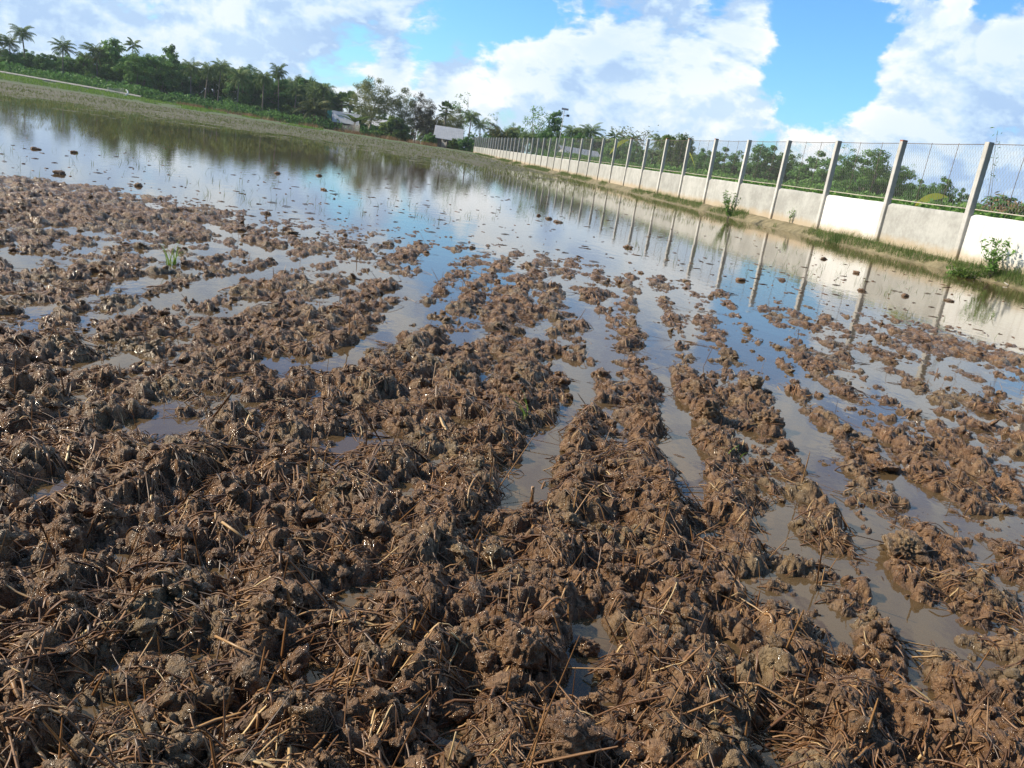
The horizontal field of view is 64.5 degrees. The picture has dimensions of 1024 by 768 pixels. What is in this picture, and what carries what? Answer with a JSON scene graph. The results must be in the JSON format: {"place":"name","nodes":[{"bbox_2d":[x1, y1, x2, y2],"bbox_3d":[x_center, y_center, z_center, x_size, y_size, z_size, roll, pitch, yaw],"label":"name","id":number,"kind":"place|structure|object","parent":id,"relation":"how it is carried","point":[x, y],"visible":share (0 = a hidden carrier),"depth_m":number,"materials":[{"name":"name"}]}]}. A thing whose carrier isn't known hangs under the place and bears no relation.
{"place":"outdoors","nodes":[
{"label":"outdoors","id":0,"kind":"place"},
{"bbox_2d":[0,71,140,96],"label":"path","id":1,"kind":"structure","parent":0,"point":[55,81],"depth_m":144.29,"materials":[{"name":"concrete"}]},
{"bbox_2d":[0,173,1023,767],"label":"mud","id":2,"kind":"structure","parent":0,"point":[908,619],"depth_m":3.47,"materials":[{"name":"brown soil"}]},
{"bbox_2d":[161,242,189,265],"bbox_3d":[-2.738,-1.070,6.592,0.248,0.205,0.440,1,18,-27],"label":"grass tuft","id":3,"kind":"object","parent":2,"relation":"on","point":[173,261],"visible":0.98,"depth_m":6.54,"materials":[{"name":"green plant"}]},
{"bbox_2d":[214,635,275,664],"bbox_3d":[-0.629,0.618,1.893,0.184,0.020,0.024,15,17,21],"label":"straw stalk","id":4,"kind":"object","parent":2,"relation":"on","point":[236,646],"visible":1,"depth_m":1.88,"materials":[{"name":"beige plant"}]},
{"bbox_2d":[0,192,1023,767],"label":"straw","id":5,"kind":"object","parent":2,"relation":"on","point":[96,632],"visible":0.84,"depth_m":2.41,"materials":[{"name":"brown plant"}]},
{"bbox_2d":[496,625,548,675],"bbox_3d":[0.025,0.680,2.047,0.119,0.156,0.127,-7,22,-44],"label":"mud clod","id":6,"kind":"object","parent":2,"relation":"on","point":[533,651],"visible":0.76,"depth_m":2.01,"materials":[{"name":"brown soil"}]},
{"bbox_2d":[548,710,605,767],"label":"mud clod","id":7,"kind":"object","parent":2,"relation":"on","point":[580,733],"visible":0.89,"depth_m":1.71,"materials":[{"name":"brown soil"}]},
{"bbox_2d":[568,479,589,493],"bbox_3d":[0.259,0.406,3.131,0.086,0.075,0.069,17,17,26],"label":"mud clod","id":8,"kind":"object","parent":2,"relation":"on","point":[577,484],"visible":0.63,"depth_m":3.11,"materials":[{"name":"brown soil"}]},
{"bbox_2d":[692,397,721,418],"bbox_3d":[1.090,0.152,4.511,0.128,0.159,0.146,5,16,-13],"label":"mud clod","id":9,"kind":"object","parent":2,"relation":"on","point":[707,408],"visible":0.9,"depth_m":4.47,"materials":[{"name":"brown soil"}]},
{"bbox_2d":[751,409,784,428],"bbox_3d":[1.442,0.220,4.587,0.184,0.163,0.167,9,16,0],"label":"mud clod","id":10,"kind":"object","parent":2,"relation":"on","point":[770,416],"visible":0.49,"depth_m":4.54,"materials":[{"name":"brown soil"}]},
{"bbox_2d":[0,92,1023,352],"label":"water","id":11,"kind":"structure","parent":0,"point":[362,182],"depth_m":16.46,"materials":[{"name":"blue liquid"}]},
{"bbox_2d":[0,82,764,235],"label":"rice stubble","id":12,"kind":"object","parent":11,"relation":"on","point":[240,130],"visible":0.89,"depth_m":52.97,"materials":[{"name":"plant"}]},
{"bbox_2d":[0,121,1004,335],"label":"rice sprouts","id":13,"kind":"object","parent":11,"relation":"on","point":[494,218],"visible":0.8,"depth_m":15.21,"materials":[{"name":"green plant"}]},
{"bbox_2d":[0,119,1023,367],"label":"floating litter","id":14,"kind":"object","parent":11,"relation":"on","point":[504,233],"visible":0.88,"depth_m":12.52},
{"bbox_2d":[521,486,540,513],"bbox_3d":[0.076,0.440,3.031,0.079,0.123,0.097,9,16,0],"label":"stalk","id":15,"kind":"object","parent":11,"relation":"on","point":[531,504],"visible":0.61,"depth_m":3.01,"materials":[{"name":"plant"}]},
{"bbox_2d":[569,636,599,662],"bbox_3d":[0.200,0.725,2.209,0.068,0.073,0.073,23,21,41],"label":"mud clod","id":16,"kind":"object","parent":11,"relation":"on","point":[586,649],"visible":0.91,"depth_m":2.19,"materials":[{"name":"brown soil"}]},
{"bbox_2d":[738,375,764,390],"bbox_3d":[1.594,0.010,5.403,0.190,0.151,0.186,9,16,0],"label":"mud clod","id":17,"kind":"object","parent":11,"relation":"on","point":[755,382],"visible":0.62,"depth_m":5.36,"materials":[{"name":"brown soil"}]},
{"bbox_2d":[867,459,899,473],"bbox_3d":[1.916,0.427,4.167,0.135,0.076,0.136,3,17,-20],"label":"mud clod","id":18,"kind":"object","parent":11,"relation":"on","point":[887,466],"visible":0.89,"depth_m":4.14,"materials":[{"name":"brown soil"}]},
{"bbox_2d":[881,529,931,564],"bbox_3d":[1.517,0.630,3.160,0.181,0.131,0.204,9,16,0],"label":"mud clod","id":19,"kind":"object","parent":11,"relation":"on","point":[906,544],"visible":0.88,"depth_m":3.10,"materials":[{"name":"brown soil"}]},
{"bbox_2d":[0,74,1023,289],"bbox_3d":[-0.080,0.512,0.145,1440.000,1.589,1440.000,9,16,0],"label":"field","id":20,"kind":"structure","parent":0,"point":[783,226],"depth_m":70.64,"materials":[{"name":"green plant"}]},
{"bbox_2d":[0,33,23,54],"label":"coconut palm","id":21,"kind":"object","parent":20,"relation":"on","point":[6,40],"visible":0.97,"depth_m":163.05,"materials":[{"name":"green plant"}]},
{"bbox_2d":[0,49,26,69],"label":"tree","id":22,"kind":"object","parent":20,"relation":"on","point":[20,60],"visible":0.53,"depth_m":163.29,"materials":[{"name":"green plant"}]},
{"bbox_2d":[7,23,36,67],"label":"coconut palm","id":23,"kind":"object","parent":20,"relation":"on","point":[22,32],"visible":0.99,"depth_m":164.62,"materials":[{"name":"green plant"}]},
{"bbox_2d":[17,49,40,66],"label":"tree","id":24,"kind":"object","parent":20,"relation":"on","point":[27,54],"visible":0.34,"depth_m":166.53,"materials":[{"name":"green plant"}]},
{"bbox_2d":[32,54,54,77],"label":"tree","id":25,"kind":"object","parent":20,"relation":"on","point":[39,65],"visible":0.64,"depth_m":165.91,"materials":[{"name":"green plant"}]},
{"bbox_2d":[49,36,77,75],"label":"coconut palm","id":26,"kind":"object","parent":20,"relation":"on","point":[62,46],"visible":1,"depth_m":167.12,"materials":[{"name":"green plant"}]},
{"bbox_2d":[55,58,76,74],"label":"tree","id":27,"kind":"object","parent":20,"relation":"on","point":[68,68],"visible":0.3,"depth_m":171.17,"materials":[{"name":"green plant"}]},
{"bbox_2d":[54,55,82,78],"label":"tree","id":28,"kind":"object","parent":20,"relation":"on","point":[75,67],"visible":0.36,"depth_m":172.82,"materials":[{"name":"green plant"}]},
{"bbox_2d":[76,55,105,84],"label":"tree","id":29,"kind":"object","parent":20,"relation":"on","point":[90,70],"visible":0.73,"depth_m":172.61,"materials":[{"name":"green plant"}]},
{"bbox_2d":[79,42,107,78],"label":"coconut palm","id":30,"kind":"object","parent":20,"relation":"on","point":[97,50],"visible":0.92,"depth_m":170.87,"materials":[{"name":"green plant"}]},
{"bbox_2d":[98,37,136,91],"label":"tree","id":31,"kind":"object","parent":20,"relation":"on","point":[113,50],"visible":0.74,"depth_m":171.23,"materials":[{"name":"green plant"}]},
{"bbox_2d":[123,37,142,84],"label":"areca palm","id":32,"kind":"object","parent":20,"relation":"on","point":[130,43],"visible":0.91,"depth_m":168.53,"materials":[{"name":"green plant"}]},
{"bbox_2d":[117,48,161,91],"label":"tree","id":33,"kind":"object","parent":20,"relation":"on","point":[132,76],"visible":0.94,"depth_m":167.16,"materials":[{"name":"green plant"}]},
{"bbox_2d":[0,72,322,129],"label":"grass","id":34,"kind":"structure","parent":20,"relation":"on","point":[71,87],"depth_m":136.64,"materials":[{"name":"green plant"}]},
{"bbox_2d":[148,55,183,94],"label":"tree","id":35,"kind":"object","parent":20,"relation":"on","point":[161,65],"visible":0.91,"depth_m":170.89,"materials":[{"name":"green plant"}]},
{"bbox_2d":[160,44,187,98],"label":"tree","id":36,"kind":"object","parent":20,"relation":"on","point":[169,51],"visible":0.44,"depth_m":176.57,"materials":[{"name":"green plant"}]},
{"bbox_2d":[179,57,202,95],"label":"coconut palm","id":37,"kind":"object","parent":20,"relation":"on","point":[190,68],"visible":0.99,"depth_m":171.37,"materials":[{"name":"green plant"}]},
{"bbox_2d":[181,64,202,96],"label":"tree","id":38,"kind":"object","parent":20,"relation":"on","point":[194,85],"visible":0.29,"depth_m":182.79,"materials":[{"name":"green plant"}]},
{"bbox_2d":[0,54,408,140],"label":"undergrowth","id":39,"kind":"object","parent":20,"relation":"on","point":[151,93],"visible":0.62,"depth_m":164.38,"materials":[{"name":"green plant"}]},
{"bbox_2d":[198,62,218,98],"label":"coconut palm","id":40,"kind":"object","parent":20,"relation":"on","point":[207,69],"visible":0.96,"depth_m":173.87,"materials":[{"name":"green plant"}]},
{"bbox_2d":[198,70,226,105],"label":"tree","id":41,"kind":"object","parent":20,"relation":"on","point":[211,90],"visible":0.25,"depth_m":187.26,"materials":[{"name":"green plant"}]},
{"bbox_2d":[210,58,231,100],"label":"coconut palm","id":42,"kind":"object","parent":20,"relation":"on","point":[220,67],"visible":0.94,"depth_m":174.45,"materials":[{"name":"green plant"}]},
{"bbox_2d":[214,63,246,97],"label":"tree","id":43,"kind":"object","parent":20,"relation":"on","point":[223,85],"visible":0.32,"depth_m":183.53,"materials":[{"name":"green plant"}]},
{"bbox_2d":[223,66,253,110],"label":"coconut palm","id":44,"kind":"object","parent":20,"relation":"on","point":[238,75],"visible":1,"depth_m":172.62,"materials":[{"name":"green plant"}]},
{"bbox_2d":[222,70,257,106],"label":"tree","id":45,"kind":"object","parent":20,"relation":"on","point":[228,90],"visible":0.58,"depth_m":181.62,"materials":[{"name":"green plant"}]},
{"bbox_2d":[236,64,262,109],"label":"tree","id":46,"kind":"object","parent":20,"relation":"on","point":[249,97],"visible":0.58,"depth_m":181.59,"materials":[{"name":"green plant"}]},
{"bbox_2d":[251,70,274,110],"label":"coconut palm","id":47,"kind":"object","parent":20,"relation":"on","point":[265,80],"visible":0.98,"depth_m":177.32,"materials":[{"name":"green plant"}]},
{"bbox_2d":[254,75,296,109],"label":"tree","id":48,"kind":"object","parent":20,"relation":"on","point":[267,101],"visible":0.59,"depth_m":182.70,"materials":[{"name":"green plant"}]},
{"bbox_2d":[269,63,288,110],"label":"coconut palm","id":49,"kind":"object","parent":20,"relation":"on","point":[278,74],"visible":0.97,"depth_m":179.66,"materials":[{"name":"green plant"}]},
{"bbox_2d":[266,80,299,111],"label":"tree","id":50,"kind":"object","parent":20,"relation":"on","point":[291,102],"visible":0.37,"depth_m":184.85,"materials":[{"name":"green plant"}]},
{"bbox_2d":[274,104,300,122],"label":"shrub","id":51,"kind":"object","parent":20,"relation":"on","point":[286,109],"visible":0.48,"depth_m":173.37,"materials":[{"name":"green plant"}]},
{"bbox_2d":[285,82,306,107],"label":"coconut palm","id":52,"kind":"object","parent":20,"relation":"on","point":[295,92],"visible":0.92,"depth_m":179.36,"materials":[{"name":"green plant"}]},
{"bbox_2d":[292,78,315,115],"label":"tree","id":53,"kind":"object","parent":20,"relation":"on","point":[301,80],"visible":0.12,"depth_m":189.98,"materials":[{"name":"green plant"}]},
{"bbox_2d":[176,101,437,146],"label":"dry grass","id":54,"kind":"structure","parent":20,"relation":"on","point":[346,131],"depth_m":160.72,"materials":[{"name":"plant"}]},
{"bbox_2d":[304,83,319,116],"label":"coconut palm","id":55,"kind":"object","parent":20,"relation":"on","point":[310,93],"visible":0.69,"depth_m":182.50,"materials":[{"name":"green plant"}]},
{"bbox_2d":[292,94,337,128],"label":"coconut palm","id":56,"kind":"object","parent":20,"relation":"on","point":[320,106],"visible":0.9,"depth_m":172.44,"materials":[{"name":"green plant"}]},
{"bbox_2d":[312,82,334,113],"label":"coconut palm","id":57,"kind":"object","parent":20,"relation":"on","point":[324,90],"visible":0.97,"depth_m":180.71,"materials":[{"name":"green plant"}]},
{"bbox_2d":[334,92,347,111],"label":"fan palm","id":58,"kind":"object","parent":20,"relation":"on","point":[341,103],"visible":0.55,"depth_m":191.93,"materials":[{"name":"green plant"}]},
{"bbox_2d":[331,110,358,130],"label":"house","id":59,"kind":"structure","parent":20,"relation":"on","point":[343,120],"depth_m":172.72,"materials":[{"name":"grey metal"}]},
{"bbox_2d":[339,90,359,112],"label":"fan palm","id":60,"kind":"object","parent":20,"relation":"on","point":[345,99],"visible":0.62,"depth_m":188.57,"materials":[{"name":"green plant"}]},
{"bbox_2d":[349,75,396,131],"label":"tree","id":61,"kind":"object","parent":20,"relation":"on","point":[366,86],"visible":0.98,"depth_m":175.90,"materials":[{"name":"green plant"}]},
{"bbox_2d":[372,115,413,140],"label":"shrub","id":62,"kind":"object","parent":20,"relation":"on","point":[392,126],"visible":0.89,"depth_m":172.25,"materials":[{"name":"green plant"}]},
{"bbox_2d":[389,87,415,137],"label":"tree","id":63,"kind":"object","parent":20,"relation":"on","point":[403,113],"visible":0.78,"depth_m":178.03,"materials":[{"name":"green plant"}]},
{"bbox_2d":[406,91,426,140],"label":"tree","id":64,"kind":"object","parent":20,"relation":"on","point":[417,109],"visible":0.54,"depth_m":184.44,"materials":[{"name":"green plant"}]},
{"bbox_2d":[415,98,439,137],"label":"tree","id":65,"kind":"object","parent":20,"relation":"on","point":[424,116],"visible":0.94,"depth_m":180.38,"materials":[{"name":"green plant"}]},
{"bbox_2d":[421,133,437,144],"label":"shrub","id":66,"kind":"object","parent":20,"relation":"on","point":[432,139],"visible":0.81,"depth_m":168.72,"materials":[{"name":"green plant"}]},
{"bbox_2d":[412,114,453,140],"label":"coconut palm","id":67,"kind":"object","parent":20,"relation":"on","point":[440,122],"visible":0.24,"depth_m":188.64,"materials":[{"name":"green plant"}]},
{"bbox_2d":[438,101,454,125],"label":"fan palm","id":68,"kind":"object","parent":20,"relation":"on","point":[446,105],"visible":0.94,"depth_m":184.75,"materials":[{"name":"green plant"}]},
{"bbox_2d":[434,125,463,148],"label":"house","id":69,"kind":"structure","parent":20,"relation":"on","point":[444,133],"depth_m":173.65,"materials":[{"name":"grey metal"}]},
{"bbox_2d":[444,108,465,133],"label":"tree","id":70,"kind":"object","parent":20,"relation":"on","point":[458,122],"visible":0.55,"depth_m":181.50,"materials":[{"name":"green plant"}]},
{"bbox_2d":[450,92,472,131],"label":"tree","id":71,"kind":"object","parent":20,"relation":"on","point":[459,106],"visible":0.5,"depth_m":187.20,"materials":[{"name":"green plant"}]},
{"bbox_2d":[456,137,473,151],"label":"shrub","id":72,"kind":"object","parent":20,"relation":"on","point":[463,143],"visible":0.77,"depth_m":172.09,"materials":[{"name":"green plant"}]},
{"bbox_2d":[460,110,481,140],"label":"coconut palm","id":73,"kind":"object","parent":20,"relation":"on","point":[471,117],"visible":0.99,"depth_m":178.52,"materials":[{"name":"green plant"}]},
{"bbox_2d":[473,118,488,136],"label":"coconut palm","id":74,"kind":"object","parent":20,"relation":"on","point":[481,125],"visible":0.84,"depth_m":182.49,"materials":[{"name":"green plant"}]},
{"bbox_2d":[485,122,518,151],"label":"tree","id":75,"kind":"object","parent":20,"relation":"on","point":[497,132],"visible":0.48,"depth_m":186.63,"materials":[{"name":"green plant"}]},
{"bbox_2d":[522,106,553,152],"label":"tree","id":76,"kind":"object","parent":20,"relation":"on","point":[538,124],"visible":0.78,"depth_m":187.48,"materials":[{"name":"green plant"}]},
{"bbox_2d":[534,128,555,154],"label":"tree","id":77,"kind":"object","parent":20,"relation":"on","point":[545,133],"visible":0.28,"depth_m":180.96,"materials":[{"name":"green plant"}]},
{"bbox_2d":[545,110,562,138],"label":"tree","id":78,"kind":"object","parent":20,"relation":"on","point":[556,122],"visible":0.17,"depth_m":189.67,"materials":[{"name":"green plant"}]},
{"bbox_2d":[560,125,582,137],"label":"coconut palm","id":79,"kind":"object","parent":20,"relation":"on","point":[570,132],"visible":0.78,"depth_m":178.43,"materials":[{"name":"green plant"}]},
{"bbox_2d":[553,145,599,156],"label":"house","id":80,"kind":"structure","parent":20,"relation":"on","point":[587,151],"depth_m":142.96,"materials":[{"name":"grey metal"}]},
{"bbox_2d":[578,123,605,141],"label":"coconut palm","id":81,"kind":"object","parent":20,"relation":"on","point":[591,131],"visible":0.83,"depth_m":176.60,"materials":[{"name":"green plant"}]},
{"bbox_2d":[598,138,634,163],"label":"tree","id":82,"kind":"object","parent":20,"relation":"on","point":[608,151],"visible":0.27,"depth_m":155.36,"materials":[{"name":"green plant"}]},
{"bbox_2d":[597,125,658,152],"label":"tree","id":83,"kind":"object","parent":20,"relation":"on","point":[621,132],"visible":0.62,"depth_m":164.19,"materials":[{"name":"green plant"}]},
{"bbox_2d":[622,146,648,164],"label":"tree","id":84,"kind":"object","parent":20,"relation":"on","point":[631,160],"visible":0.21,"depth_m":145.33,"materials":[{"name":"green plant"}]},
{"bbox_2d":[657,133,696,167],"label":"tree","id":85,"kind":"object","parent":20,"relation":"on","point":[679,145],"visible":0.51,"depth_m":121.63,"materials":[{"name":"green plant"}]},
{"bbox_2d":[687,148,719,169],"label":"tree","id":86,"kind":"object","parent":20,"relation":"on","point":[698,166],"visible":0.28,"depth_m":104.36,"materials":[{"name":"green plant"}]},
{"bbox_2d":[700,147,746,176],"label":"tree","id":87,"kind":"object","parent":20,"relation":"on","point":[730,165],"visible":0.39,"depth_m":99.75,"materials":[{"name":"green plant"}]},
{"bbox_2d":[722,190,740,219],"bbox_3d":[8.845,-7.243,33.054,0.703,1.258,0.797,22,21,40],"label":"shrub","id":88,"kind":"object","parent":20,"relation":"on","point":[727,203],"visible":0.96,"depth_m":33.03,"materials":[{"name":"green plant"}]},
{"bbox_2d":[472,137,1023,273],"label":"concrete fence","id":89,"kind":"object","parent":20,"relation":"on","point":[947,233],"visible":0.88,"depth_m":29.04,"materials":[{"name":"concrete"}]},
{"bbox_2d":[475,152,1023,287],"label":"grass","id":90,"kind":"structure","parent":20,"relation":"on","point":[961,262],"depth_m":25.46,"materials":[{"name":"green plant"}]},
{"bbox_2d":[735,144,781,181],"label":"tree","id":91,"kind":"object","parent":20,"relation":"on","point":[761,170],"visible":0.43,"depth_m":87.95,"materials":[{"name":"green plant"}]},
{"bbox_2d":[748,145,797,187],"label":"tree","id":92,"kind":"object","parent":20,"relation":"on","point":[781,157],"visible":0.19,"depth_m":89.14,"materials":[{"name":"green plant"}]},
{"bbox_2d":[532,147,1023,220],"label":"undergrowth","id":93,"kind":"object","parent":20,"relation":"on","point":[945,208],"visible":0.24,"depth_m":33.43,"materials":[{"name":"green plant"}]},
{"bbox_2d":[786,150,853,190],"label":"tree","id":94,"kind":"object","parent":20,"relation":"on","point":[815,176],"visible":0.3,"depth_m":79.42,"materials":[{"name":"green plant"}]},
{"bbox_2d":[820,231,850,244],"bbox_3d":[10.843,-5.008,27.282,1.022,0.687,1.960,1,17,-24],"label":"grass tuft","id":95,"kind":"object","parent":20,"relation":"on","point":[835,240],"visible":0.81,"depth_m":27.22,"materials":[{"name":"green plant"}]},
{"bbox_2d":[831,148,904,198],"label":"tree","id":96,"kind":"object","parent":20,"relation":"on","point":[884,168],"visible":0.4,"depth_m":72.38,"materials":[{"name":"green plant"}]},
{"bbox_2d":[847,159,918,197],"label":"tree","id":97,"kind":"object","parent":20,"relation":"on","point":[905,174],"visible":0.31,"depth_m":73.56,"materials":[{"name":"green plant"}]},
{"bbox_2d":[900,179,937,203],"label":"tree","id":98,"kind":"object","parent":20,"relation":"on","point":[916,190],"visible":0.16,"depth_m":69.75,"materials":[{"name":"green plant"}]},
{"bbox_2d":[915,193,947,205],"bbox_3d":[12.619,-4.892,24.860,1.038,1.930,0.128,6,16,-9],"label":"banana leaf","id":99,"kind":"object","parent":20,"relation":"on","point":[935,195],"visible":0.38,"depth_m":24.64,"materials":[{"name":"green plant"}]},
{"bbox_2d":[934,176,953,208],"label":"tree","id":100,"kind":"object","parent":20,"relation":"on","point":[943,188],"visible":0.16,"depth_m":67.16,"materials":[{"name":"green plant"}]},
{"bbox_2d":[943,188,969,206],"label":"tree","id":101,"kind":"object","parent":20,"relation":"on","point":[966,195],"visible":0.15,"depth_m":66.86,"materials":[{"name":"green plant"}]},
{"bbox_2d":[949,263,991,278],"bbox_3d":[11.268,-2.694,20.059,0.873,0.458,0.938,9,16,0],"label":"shrub","id":102,"kind":"object","parent":20,"relation":"on","point":[959,272],"visible":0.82,"depth_m":19.98,"materials":[{"name":"green plant"}]},
{"bbox_2d":[941,194,1023,211],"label":"shrub","id":103,"kind":"object","parent":20,"relation":"on","point":[1000,200],"visible":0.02,"depth_m":89.56,"materials":[{"name":"green plant"}]},
{"bbox_2d":[980,237,1015,276],"bbox_3d":[11.899,-3.153,20.110,0.802,1.156,0.859,9,16,0],"label":"shrub","id":104,"kind":"object","parent":20,"relation":"on","point":[991,265],"visible":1,"depth_m":20.03,"materials":[{"name":"green plant"}]},
{"bbox_2d":[0,0,1023,205],"label":"sky","id":105,"kind":"structure","parent":0,"point":[934,72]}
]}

